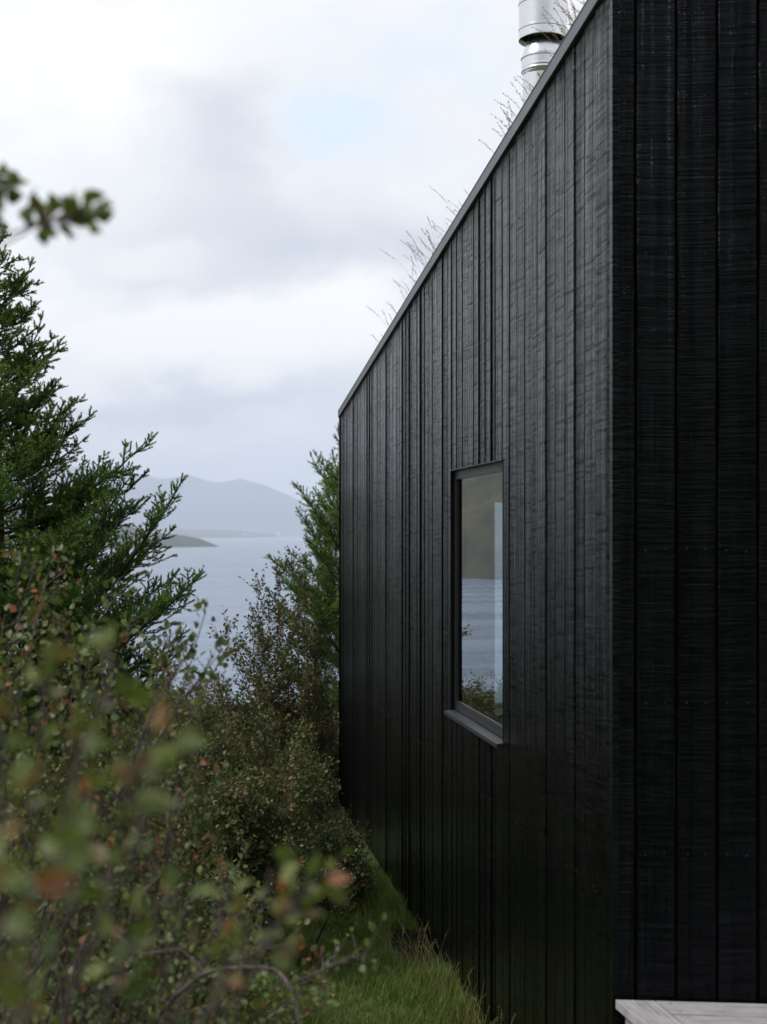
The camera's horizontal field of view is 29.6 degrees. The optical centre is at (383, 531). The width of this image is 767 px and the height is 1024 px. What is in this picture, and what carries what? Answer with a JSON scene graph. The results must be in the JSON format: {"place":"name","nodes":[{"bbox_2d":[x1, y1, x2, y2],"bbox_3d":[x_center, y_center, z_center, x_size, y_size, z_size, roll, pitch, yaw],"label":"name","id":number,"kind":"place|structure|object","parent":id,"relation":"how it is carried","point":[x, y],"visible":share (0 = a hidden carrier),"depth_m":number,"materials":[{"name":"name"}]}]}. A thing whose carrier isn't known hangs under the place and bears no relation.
{"place":"outdoors","nodes":[
{"label":"outdoors","id":0,"kind":"place"},
{"bbox_2d":[0,161,114,247],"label":"birch twig","id":1,"kind":"object","parent":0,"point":[86,214],"visible":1,"depth_m":1.57,"materials":[{"name":"green plant"}]},
{"bbox_2d":[4,502,218,556],"bbox_3d":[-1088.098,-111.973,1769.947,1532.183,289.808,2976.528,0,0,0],"label":"headland hill","id":2,"kind":"structure","parent":0,"point":[180,541],"depth_m":2879.64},
{"bbox_2d":[6,466,326,534],"bbox_3d":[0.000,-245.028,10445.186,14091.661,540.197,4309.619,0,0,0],"label":"mountains","id":3,"kind":"structure","parent":0,"point":[241,505],"depth_m":10914.35,"materials":[{"name":"grey stone"}]},
{"bbox_2d":[10,536,338,703],"bbox_3d":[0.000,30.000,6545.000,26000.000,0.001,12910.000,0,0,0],"label":"lake","id":4,"kind":"structure","parent":0,"point":[227,563],"depth_m":770.84,"materials":[{"name":"liquid"}]},
{"bbox_2d":[140,528,310,537],"bbox_3d":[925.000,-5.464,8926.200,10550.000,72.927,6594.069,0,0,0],"label":"shore","id":5,"kind":"structure","parent":0,"point":[203,533],"depth_m":7611.81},
{"bbox_2d":[0,711,494,1023],"bbox_3d":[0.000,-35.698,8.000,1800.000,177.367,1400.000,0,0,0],"label":"ground","id":6,"kind":"structure","parent":0,"point":[369,856],"depth_m":7.71,"materials":[{"name":"green plant"}]},
{"bbox_2d":[13,668,125,801],"bbox_3d":[-2.846,1.774,12.925,1.276,1.426,1.628,0,0,0],"label":"birch bush","id":7,"kind":"object","parent":6,"relation":"on","point":[99,757],"visible":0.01,"depth_m":12.74,"materials":[{"name":"green plant"}]},
{"bbox_2d":[0,231,207,920],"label":"spruce tree","id":8,"kind":"object","parent":6,"relation":"on","point":[31,453],"visible":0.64,"depth_m":8.22,"materials":[{"name":"green plant"}]},
{"bbox_2d":[0,623,219,1023],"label":"birch bush","id":9,"kind":"object","parent":6,"relation":"on","point":[77,851],"visible":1,"depth_m":1.12,"materials":[{"name":"green plant"}]},
{"bbox_2d":[0,531,236,1023],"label":"birch bush","id":10,"kind":"object","parent":6,"relation":"on","point":[73,932],"visible":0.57,"depth_m":4.04,"materials":[{"name":"green plant"}]},
{"bbox_2d":[0,596,238,1021],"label":"birch branch","id":11,"kind":"object","parent":10,"relation":"attached to","point":[192,651],"visible":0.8,"depth_m":3.78,"materials":[{"name":"green plant"}]},
{"bbox_2d":[0,719,241,1023],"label":"birch bush","id":12,"kind":"object","parent":6,"relation":"on","point":[178,839],"visible":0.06,"depth_m":6.38,"materials":[{"name":"green plant"}]},
{"bbox_2d":[77,674,192,792],"bbox_3d":[-2.498,2.033,14.439,1.446,1.298,1.786,0,0,0],"label":"birch bush","id":13,"kind":"object","parent":6,"relation":"on","point":[169,713],"visible":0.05,"depth_m":14.14,"materials":[{"name":"green plant"}]},
{"bbox_2d":[103,716,216,825],"bbox_3d":[-1.734,1.931,11.539,1.163,1.066,1.646,0,0,0],"label":"birch bush","id":14,"kind":"object","parent":6,"relation":"on","point":[174,737],"visible":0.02,"depth_m":11.32,"materials":[{"name":"green plant"}]},
{"bbox_2d":[23,842,315,1023],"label":"birch bush","id":15,"kind":"object","parent":6,"relation":"on","point":[250,1010],"visible":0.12,"depth_m":5.39,"materials":[{"name":"green plant"}]},
{"bbox_2d":[0,766,391,1023],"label":"birch bush","id":16,"kind":"object","parent":6,"relation":"on","point":[162,1015],"visible":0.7,"depth_m":3.44,"materials":[{"name":"green plant"}]},
{"bbox_2d":[160,668,238,731],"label":"birch bush","id":17,"kind":"object","parent":6,"relation":"on","point":[205,700],"visible":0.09,"depth_m":15.17,"materials":[{"name":"green plant"}]},
{"bbox_2d":[179,708,260,786],"bbox_3d":[-1.493,2.045,13.260,1.271,0.965,1.776,0,0,0],"label":"birch bush","id":18,"kind":"object","parent":6,"relation":"on","point":[226,730],"visible":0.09,"depth_m":12.77,"materials":[{"name":"green plant"}]},
{"bbox_2d":[113,685,364,964],"bbox_3d":[-0.773,1.619,8.002,1.353,1.604,1.402,0,0,0],"label":"birch bush","id":19,"kind":"object","parent":6,"relation":"on","point":[247,812],"visible":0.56,"depth_m":7.88,"materials":[{"name":"green plant"}]},
{"bbox_2d":[173,702,334,711],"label":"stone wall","id":20,"kind":"structure","parent":6,"relation":"on","point":[247,704],"depth_m":59.50,"materials":[{"name":"grey stone"}]},
{"bbox_2d":[174,846,356,1023],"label":"birch twig","id":21,"kind":"object","parent":6,"relation":"on","point":[280,906],"visible":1,"depth_m":1.45,"materials":[{"name":"green plant"}]},
{"bbox_2d":[208,546,341,812],"bbox_3d":[-0.930,1.295,12.543,1.313,2.398,1.640,0,0,0],"label":"birch bush","id":22,"kind":"object","parent":6,"relation":"on","point":[286,704],"visible":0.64,"depth_m":12.55,"materials":[{"name":"green plant"}]},
{"bbox_2d":[214,732,354,870],"bbox_3d":[-0.688,1.978,10.269,1.024,1.285,1.404,0,0,0],"label":"birch bush","id":23,"kind":"object","parent":6,"relation":"on","point":[306,815],"visible":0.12,"depth_m":10.01,"materials":[{"name":"green plant"}]},
{"bbox_2d":[263,423,338,716],"bbox_3d":[-0.271,0.772,13.707,1.736,3.608,1.744,0,0,0],"label":"spruce tree","id":24,"kind":"object","parent":6,"relation":"on","point":[327,571],"visible":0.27,"depth_m":13.57,"materials":[{"name":"green plant"}]},
{"bbox_2d":[296,692,340,810],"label":"birch bush","id":25,"kind":"object","parent":6,"relation":"on","point":[336,799],"visible":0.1,"depth_m":12.94,"materials":[{"name":"green plant"}]},
{"bbox_2d":[279,814,380,910],"bbox_3d":[-0.376,2.161,9.478,0.727,0.776,1.136,0,0,0],"label":"birch bush","id":26,"kind":"object","parent":6,"relation":"on","point":[337,847],"visible":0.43,"depth_m":9.24,"materials":[{"name":"green plant"}]},
{"bbox_2d":[252,874,514,1023],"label":"seeding grass","id":27,"kind":"structure","parent":6,"relation":"on","point":[460,988],"depth_m":7.32,"materials":[{"name":"green plant"}]},
{"bbox_2d":[391,928,442,969],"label":"soil","id":28,"kind":"structure","parent":6,"relation":"on","point":[409,935],"depth_m":8.34,"materials":[{"name":"brown soil"}]},
{"bbox_2d":[338,0,766,1023],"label":"cabin","id":29,"kind":"object","parent":6,"relation":"on","point":[552,412],"visible":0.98,"depth_m":5.28,"materials":[{"name":"black wood"}]},
{"bbox_2d":[444,459,503,747],"bbox_3d":[0.474,0.319,7.095,0.236,1.292,1.228,0,0,-3],"label":"window","id":30,"kind":"structure","parent":29,"relation":"in","point":[476,491],"depth_m":7.14,"materials":[{"name":"clear glass"}]},
{"bbox_2d":[616,1000,766,1023],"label":"wooden deck","id":31,"kind":"structure","parent":6,"relation":"on","point":[652,1012],"depth_m":4.75,"materials":[{"name":"grey wood"}]},
{"bbox_2d":[0,0,585,510],"label":"sky","id":32,"kind":"structure","parent":0,"point":[256,161],"materials":[{"name":"white"}]},
{"bbox_2d":[367,0,584,341],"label":"roof grass","id":33,"kind":"structure","parent":0,"point":[571,18],"depth_m":6.58,"materials":[{"name":"plant"}]}
]}

